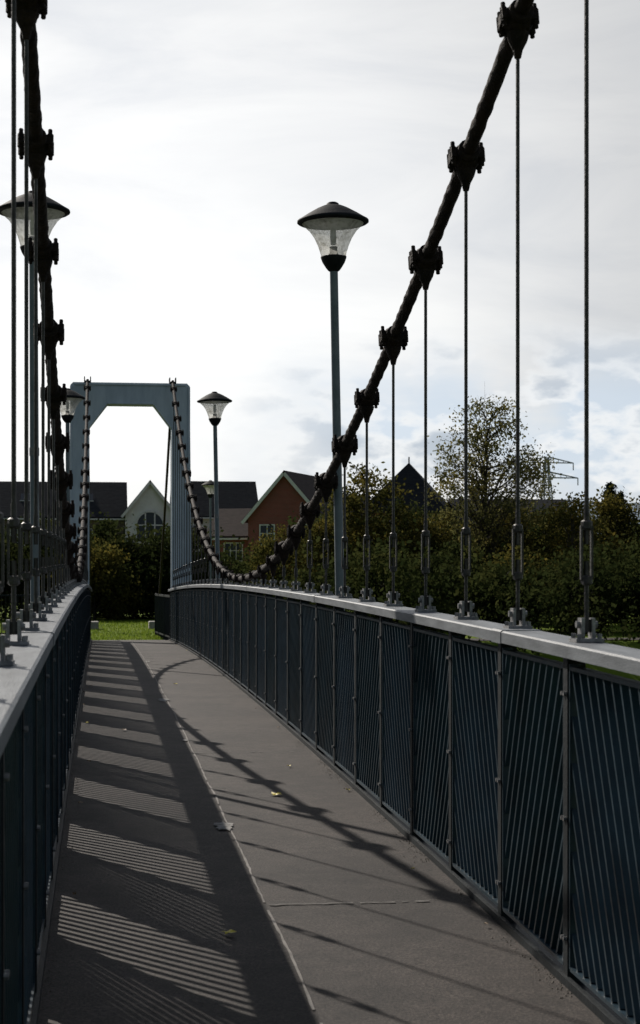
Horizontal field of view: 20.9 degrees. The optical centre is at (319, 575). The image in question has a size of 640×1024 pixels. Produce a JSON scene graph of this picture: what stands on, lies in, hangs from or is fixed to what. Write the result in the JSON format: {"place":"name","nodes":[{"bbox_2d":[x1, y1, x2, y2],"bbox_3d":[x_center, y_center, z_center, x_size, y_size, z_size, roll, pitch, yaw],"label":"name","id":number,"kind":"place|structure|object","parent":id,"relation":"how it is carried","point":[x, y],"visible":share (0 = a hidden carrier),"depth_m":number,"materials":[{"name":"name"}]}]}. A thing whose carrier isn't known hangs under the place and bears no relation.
{"place":"outdoors","nodes":[
{"label":"outdoors","id":0,"kind":"place"},
{"bbox_2d":[0,520,123,556],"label":"walls","id":1,"kind":"structure","parent":0,"point":[121,525],"depth_m":138.84,"materials":[{"name":"brick"}]},
{"bbox_2d":[0,481,126,518],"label":"roof","id":2,"kind":"structure","parent":1,"relation":"on","point":[110,498],"depth_m":140.41,"materials":[{"name":"tile"}]},
{"bbox_2d":[20,493,92,500],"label":"rooflights","id":3,"kind":"object","parent":2,"relation":"on","point":[22,497],"visible":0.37,"depth_m":140.46,"materials":[{"name":"grey glass"}]},
{"bbox_2d":[4,518,124,545],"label":"windows and trim","id":4,"kind":"structure","parent":1,"relation":"attached to","point":[55,519],"depth_m":138.41,"materials":[{"name":"white wood"}]},
{"bbox_2d":[0,619,162,639],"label":"grass","id":5,"kind":"structure","parent":0,"point":[142,635],"depth_m":49.03,"materials":[{"name":"green plant"}]},
{"bbox_2d":[124,484,169,546],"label":"walls","id":6,"kind":"structure","parent":0,"point":[149,498],"depth_m":137.96,"materials":[{"name":"white paint"}]},
{"bbox_2d":[121,481,169,517],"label":"windows and trim","id":7,"kind":"structure","parent":6,"relation":"attached to","point":[140,494],"depth_m":137.59,"materials":[{"name":"white paint"}]},
{"bbox_2d":[135,510,162,542],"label":"arched window","id":8,"kind":"structure","parent":6,"relation":"attached to","point":[154,519],"depth_m":137.95,"materials":[{"name":"grey glass"}]},
{"bbox_2d":[191,517,213,539],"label":"windows and trim","id":9,"kind":"structure","parent":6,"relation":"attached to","point":[200,517],"depth_m":139.07,"materials":[{"name":"white wood"}]},
{"bbox_2d":[191,519,212,550],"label":"walls","id":10,"kind":"structure","parent":0,"point":[207,523],"depth_m":139.45,"materials":[{"name":"white paint"}]},
{"bbox_2d":[191,481,257,516],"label":"roof","id":11,"kind":"structure","parent":10,"relation":"on","point":[236,494],"depth_m":141.83,"materials":[{"name":"tile"}]},
{"bbox_2d":[248,476,306,560],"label":"walls","id":12,"kind":"structure","parent":0,"point":[280,503],"depth_m":110.75,"materials":[{"name":"red brick"}]},
{"bbox_2d":[241,472,320,544],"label":"windows and trim","id":13,"kind":"structure","parent":12,"relation":"attached to","point":[262,528],"depth_m":110.74,"materials":[{"name":"white wood"}]},
{"bbox_2d":[243,470,351,522],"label":"roof","id":14,"kind":"structure","parent":12,"relation":"on","point":[304,483],"depth_m":111.96,"materials":[{"name":"grey tile"}]},
{"bbox_2d":[0,603,639,680],"bbox_3d":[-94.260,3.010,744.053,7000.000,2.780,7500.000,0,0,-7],"label":"ground","id":15,"kind":"structure","parent":0,"point":[634,644],"depth_m":46.71,"materials":[{"name":"green plant"}]},
{"bbox_2d":[0,594,40,635],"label":"metal fence","id":16,"kind":"object","parent":15,"relation":"on","point":[5,595],"visible":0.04,"depth_m":44.20,"materials":[{"name":"metal"}]},
{"bbox_2d":[0,525,55,619],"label":"shrub","id":17,"kind":"object","parent":15,"relation":"on","point":[18,590],"visible":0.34,"depth_m":62.45,"materials":[{"name":"green plant"}]},
{"bbox_2d":[0,510,98,616],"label":"shrub","id":18,"kind":"object","parent":15,"relation":"on","point":[42,550],"visible":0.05,"depth_m":63.53,"materials":[{"name":"green plant"}]},
{"bbox_2d":[40,537,153,620],"bbox_3d":[-8.187,0.159,63.004,4.645,3.264,4.754,0,0,-7],"label":"shrub","id":19,"kind":"object","parent":15,"relation":"on","point":[104,574],"visible":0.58,"depth_m":62.17,"materials":[{"name":"green plant"}]},
{"bbox_2d":[55,511,155,617],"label":"shrub","id":20,"kind":"object","parent":15,"relation":"on","point":[99,529],"visible":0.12,"depth_m":66.14,"materials":[{"name":"green plant"}]},
{"bbox_2d":[0,520,286,614],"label":"hedge","id":21,"kind":"object","parent":15,"relation":"on","point":[240,555],"visible":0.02,"depth_m":68.91,"materials":[{"name":"green plant"}]},
{"bbox_2d":[91,519,197,618],"bbox_3d":[-7.043,-0.033,64.592,5.508,4.092,5.045,0,0,43],"label":"shrub","id":22,"kind":"object","parent":15,"relation":"on","point":[149,570],"visible":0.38,"depth_m":63.95,"materials":[{"name":"green plant"}]},
{"bbox_2d":[155,593,169,639],"bbox_3d":[-4.083,1.095,44.532,0.141,1.230,5.634,0,0,-9],"label":"metal fence","id":23,"kind":"object","parent":15,"relation":"on","point":[162,615],"visible":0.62,"depth_m":43.84,"materials":[{"name":"metal"}]},
{"bbox_2d":[140,525,207,617],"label":"shrub","id":24,"kind":"object","parent":15,"relation":"on","point":[164,565],"depth_m":65.85,"materials":[{"name":"green plant"}]},
{"bbox_2d":[124,514,246,603],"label":"shrub","id":25,"kind":"object","parent":15,"relation":"on","point":[193,568],"visible":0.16,"depth_m":65.06,"materials":[{"name":"green plant"}]},
{"bbox_2d":[201,480,219,582],"bbox_3d":[-3.248,-0.600,51.500,0.548,4.440,0.548,0,0,-7],"label":"street lamp","id":26,"kind":"object","parent":15,"relation":"on","point":[208,486],"visible":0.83,"depth_m":51.47,"materials":[{"name":"metal"}]},
{"bbox_2d":[212,540,247,564],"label":"walls","id":27,"kind":"structure","parent":15,"relation":"on","point":[245,545],"depth_m":113.77,"materials":[{"name":"red brick"}]},
{"bbox_2d":[206,508,251,537],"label":"roof","id":28,"kind":"structure","parent":27,"relation":"on","point":[230,523],"depth_m":114.78,"materials":[{"name":"brown tile"}]},
{"bbox_2d":[212,538,247,560],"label":"windows and trim","id":29,"kind":"structure","parent":27,"relation":"attached to","point":[228,544],"depth_m":113.63,"materials":[{"name":"white wood"}]},
{"bbox_2d":[193,551,268,583],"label":"shrub","id":30,"kind":"object","parent":15,"relation":"on","point":[237,568],"visible":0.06,"depth_m":64.59,"materials":[{"name":"green plant"}]},
{"bbox_2d":[239,553,273,583],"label":"shrub","id":31,"kind":"object","parent":15,"relation":"on","point":[248,566],"visible":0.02,"depth_m":63.83,"materials":[{"name":"green plant"}]},
{"bbox_2d":[230,568,286,598],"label":"shrub","id":32,"kind":"object","parent":15,"relation":"on","point":[254,584],"visible":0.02,"depth_m":54.84,"materials":[{"name":"green plant"}]},
{"bbox_2d":[238,524,320,587],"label":"deciduous tree","id":33,"kind":"object","parent":15,"relation":"on","point":[263,551],"visible":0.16,"depth_m":58.04,"materials":[{"name":"green plant"}]},
{"bbox_2d":[277,558,353,610],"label":"shrub","id":34,"kind":"object","parent":15,"relation":"on","point":[303,576],"visible":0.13,"depth_m":54.23,"materials":[{"name":"green plant"}]},
{"bbox_2d":[278,510,359,585],"bbox_3d":[-0.185,-0.245,59.422,3.478,4.007,3.713,0,0,-13],"label":"deciduous tree","id":35,"kind":"object","parent":15,"relation":"on","point":[318,530],"visible":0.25,"depth_m":59.14,"materials":[{"name":"green plant"}]},
{"bbox_2d":[0,0,639,1023],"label":"suspension footbridge","id":36,"kind":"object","parent":15,"relation":"on","point":[498,786],"visible":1,"depth_m":7.75,"materials":[{"name":"metal"}]},
{"bbox_2d":[0,190,69,602],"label":"street lamp","id":37,"kind":"object","parent":36,"relation":"on","point":[56,212],"visible":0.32,"depth_m":12.90,"materials":[{"name":"metal"}]},
{"bbox_2d":[60,388,85,523],"bbox_3d":[-3.854,-0.645,26.576,0.548,4.429,0.548,0,0,-7],"label":"street lamp","id":38,"kind":"object","parent":36,"relation":"on","point":[74,400],"visible":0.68,"depth_m":26.50,"materials":[{"name":"metal"}]},
{"bbox_2d":[197,392,231,582],"bbox_3d":[-1.591,-0.635,26.863,0.548,4.409,0.548,-1,0,-7],"label":"street lamp","id":39,"kind":"object","parent":36,"relation":"on","point":[214,404],"visible":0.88,"depth_m":26.83,"materials":[{"name":"metal"}]},
{"bbox_2d":[72,666,487,933],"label":"fallen leaves","id":40,"kind":"object","parent":36,"relation":"on","point":[231,930],"visible":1,"depth_m":10.60,"materials":[{"name":"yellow plant"}]},
{"bbox_2d":[41,641,571,1010],"bbox_3d":[-1.990,1.412,21.327,1.814,0.193,36.810,0,0,-7],"label":"deck grit","id":41,"kind":"object","parent":36,"relation":"on","point":[370,812],"visible":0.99,"depth_m":8.63,"materials":[{"name":"grey gravel"}]},
{"bbox_2d":[297,201,368,610],"bbox_3d":[0.137,-0.629,13.222,0.548,4.421,0.548,-1,0,-7],"label":"street lamp","id":42,"kind":"object","parent":36,"relation":"on","point":[332,227],"visible":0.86,"depth_m":13.19,"materials":[{"name":"metal"}]},
{"bbox_2d":[293,505,369,555],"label":"deciduous tree","id":43,"kind":"object","parent":15,"relation":"on","point":[329,522],"visible":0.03,"depth_m":63.54,"materials":[{"name":"green plant"}]},
{"bbox_2d":[300,461,430,580],"bbox_3d":[1.810,-1.078,60.499,5.837,5.798,5.340,0,0,38],"label":"deciduous tree","id":44,"kind":"object","parent":15,"relation":"on","point":[353,501],"visible":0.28,"depth_m":59.91,"materials":[{"name":"green plant"}]},
{"bbox_2d":[314,538,420,622],"bbox_3d":[1.880,0.380,52.712,4.131,3.069,3.784,0,0,-30],"label":"shrub","id":45,"kind":"object","parent":15,"relation":"on","point":[373,579],"visible":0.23,"depth_m":51.99,"materials":[{"name":"green plant"}]},
{"bbox_2d":[352,496,451,558],"bbox_3d":[2.899,-0.519,61.708,4.212,4.608,3.991,0,0,-44],"label":"deciduous tree","id":46,"kind":"object","parent":15,"relation":"on","point":[420,512],"visible":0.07,"depth_m":61.60,"materials":[{"name":"green plant"}]},
{"bbox_2d":[382,515,460,602],"bbox_3d":[3.676,-0.161,58.911,3.852,3.827,3.524,0,0,-19],"label":"deciduous tree","id":47,"kind":"object","parent":15,"relation":"on","point":[434,539],"visible":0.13,"depth_m":58.55,"materials":[{"name":"green plant"}]},
{"bbox_2d":[371,547,485,631],"bbox_3d":[3.204,0.566,49.659,3.066,2.780,3.200,0,0,-41],"label":"shrub","id":48,"kind":"object","parent":15,"relation":"on","point":[416,568],"visible":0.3,"depth_m":49.37,"materials":[{"name":"green plant"}]},
{"bbox_2d":[243,517,639,656],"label":"riverbank undergrowth","id":49,"kind":"object","parent":15,"relation":"on","point":[541,600],"visible":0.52,"depth_m":43.81,"materials":[{"name":"green plant"}]},
{"bbox_2d":[397,534,495,619],"bbox_3d":[4.040,0.391,51.996,3.577,3.244,3.733,0,0,29],"label":"shrub","id":50,"kind":"object","parent":15,"relation":"on","point":[454,548],"visible":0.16,"depth_m":51.64,"materials":[{"name":"green plant"}]},
{"bbox_2d":[414,511,478,564],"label":"deciduous tree","id":51,"kind":"object","parent":15,"relation":"on","point":[437,521],"visible":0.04,"depth_m":60.78,"materials":[{"name":"green plant"}]},
{"bbox_2d":[269,501,636,562],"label":"distant trees","id":52,"kind":"object","parent":15,"relation":"on","point":[293,521],"depth_m":76.85,"materials":[{"name":"green plant"}]},
{"bbox_2d":[413,395,565,619],"bbox_3d":[5.955,-2.282,57.495,5.104,8.211,5.482,0,0,-42],"label":"birch tree","id":53,"kind":"object","parent":15,"relation":"on","point":[493,514],"visible":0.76,"depth_m":57.20,"materials":[{"name":"green plant"}]},
{"bbox_2d":[455,554,548,627],"bbox_3d":[5.198,0.595,48.995,3.415,2.537,3.128,0,0,-37],"label":"shrub","id":54,"kind":"object","parent":15,"relation":"on","point":[491,600],"visible":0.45,"depth_m":48.57,"materials":[{"name":"green plant"}]},
{"bbox_2d":[458,510,550,618],"bbox_3d":[5.940,-0.300,58.349,3.581,4.125,3.822,0,0,32],"label":"deciduous tree","id":55,"kind":"object","parent":15,"relation":"on","point":[529,541],"visible":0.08,"depth_m":57.83,"materials":[{"name":"green plant"}]},
{"bbox_2d":[469,495,550,559],"bbox_3d":[6.616,-0.574,63.587,4.368,4.714,4.092,0,0,-17],"label":"deciduous tree","id":56,"kind":"object","parent":15,"relation":"on","point":[522,520],"visible":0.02,"depth_m":63.08,"materials":[{"name":"green plant"}]},
{"bbox_2d":[473,543,565,628],"bbox_3d":[5.802,0.383,51.114,3.935,2.765,4.027,0,0,45],"label":"shrub","id":57,"kind":"object","parent":15,"relation":"on","point":[508,553],"visible":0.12,"depth_m":50.85,"materials":[{"name":"green plant"}]},
{"bbox_2d":[520,456,577,498],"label":"electricity pylon","id":58,"kind":"object","parent":15,"relation":"on","point":[550,472],"visible":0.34,"depth_m":379.41,"materials":[{"name":"grey metal"}]},
{"bbox_2d":[523,500,606,558],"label":"deciduous tree","id":59,"kind":"object","parent":15,"relation":"on","point":[539,528],"visible":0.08,"depth_m":61.17,"materials":[{"name":"green plant"}]},
{"bbox_2d":[511,491,630,611],"bbox_3d":[8.014,-0.485,56.567,4.553,4.522,4.165,0,0,12],"label":"deciduous tree","id":60,"kind":"object","parent":15,"relation":"on","point":[572,527],"visible":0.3,"depth_m":56.28,"materials":[{"name":"green plant"}]},
{"bbox_2d":[521,545,633,633],"bbox_3d":[7.141,0.566,47.873,3.066,2.780,3.200,0,0,13],"label":"shrub","id":61,"kind":"object","parent":15,"relation":"on","point":[600,594],"visible":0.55,"depth_m":47.45,"materials":[{"name":"green plant"}]},
{"bbox_2d":[529,537,639,629],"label":"shrub","id":62,"kind":"object","parent":15,"relation":"on","point":[557,562],"visible":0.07,"depth_m":50.15,"materials":[{"name":"green plant"}]},
{"bbox_2d":[575,483,639,621],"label":"deciduous tree","id":63,"kind":"object","parent":15,"relation":"on","point":[613,506],"visible":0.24,"depth_m":59.22,"materials":[{"name":"green plant"}]},
{"bbox_2d":[597,481,624,559],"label":"conifer tree","id":64,"kind":"object","parent":15,"relation":"on","point":[613,490],"visible":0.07,"depth_m":62.69,"materials":[{"name":"green plant"}]},
{"bbox_2d":[601,525,639,631],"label":"shrub","id":65,"kind":"object","parent":15,"relation":"on","point":[631,599],"visible":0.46,"depth_m":49.10,"materials":[{"name":"green plant"}]},
{"bbox_2d":[611,499,639,614],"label":"deciduous tree","id":66,"kind":"object","parent":15,"relation":"on","point":[635,531],"visible":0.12,"depth_m":58.60,"materials":[{"name":"green plant"}]},
{"bbox_2d":[616,490,634,617],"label":"conifer tree","id":67,"kind":"object","parent":15,"relation":"on","point":[621,494],"visible":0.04,"depth_m":64.82,"materials":[{"name":"green plant"}]},
{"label":"walls","id":68,"kind":"object","parent":15,"relation":"on","visible":0},
{"bbox_2d":[448,499,571,525],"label":"roof","id":69,"kind":"structure","parent":68,"relation":"on","point":[540,502],"depth_m":124.01,"materials":[{"name":"tile"}]},
{"bbox_2d":[469,483,479,500],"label":"chimney","id":70,"kind":"object","parent":69,"relation":"on","point":[475,493],"visible":0.19,"depth_m":124.09,"materials":[{"name":"brick"}]},
{"bbox_2d":[0,0,639,506],"label":"sky","id":71,"kind":"structure","parent":0,"point":[193,139],"materials":[{"name":"white"}]},
{"bbox_2d":[91,638,639,640],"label":"asphalt path","id":72,"kind":"structure","parent":0,"point":[477,639],"depth_m":43.48,"materials":[{"name":"grey asphalt"}]},
{"bbox_2d":[365,513,449,530],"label":"walls","id":73,"kind":"structure","parent":0,"point":[417,513],"depth_m":121.94,"materials":[{"name":"brick"}]},
{"bbox_2d":[363,457,448,512],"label":"roof","id":74,"kind":"structure","parent":73,"relation":"on","point":[411,474],"depth_m":122.59,"materials":[{"name":"tile"}]},
{"bbox_2d":[567,500,639,523],"bbox_3d":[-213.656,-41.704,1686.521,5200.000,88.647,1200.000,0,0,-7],"label":"hills","id":75,"kind":"structure","parent":0,"point":[626,508],"depth_m":1630.79,"materials":[{"name":"green plant"}]}
]}

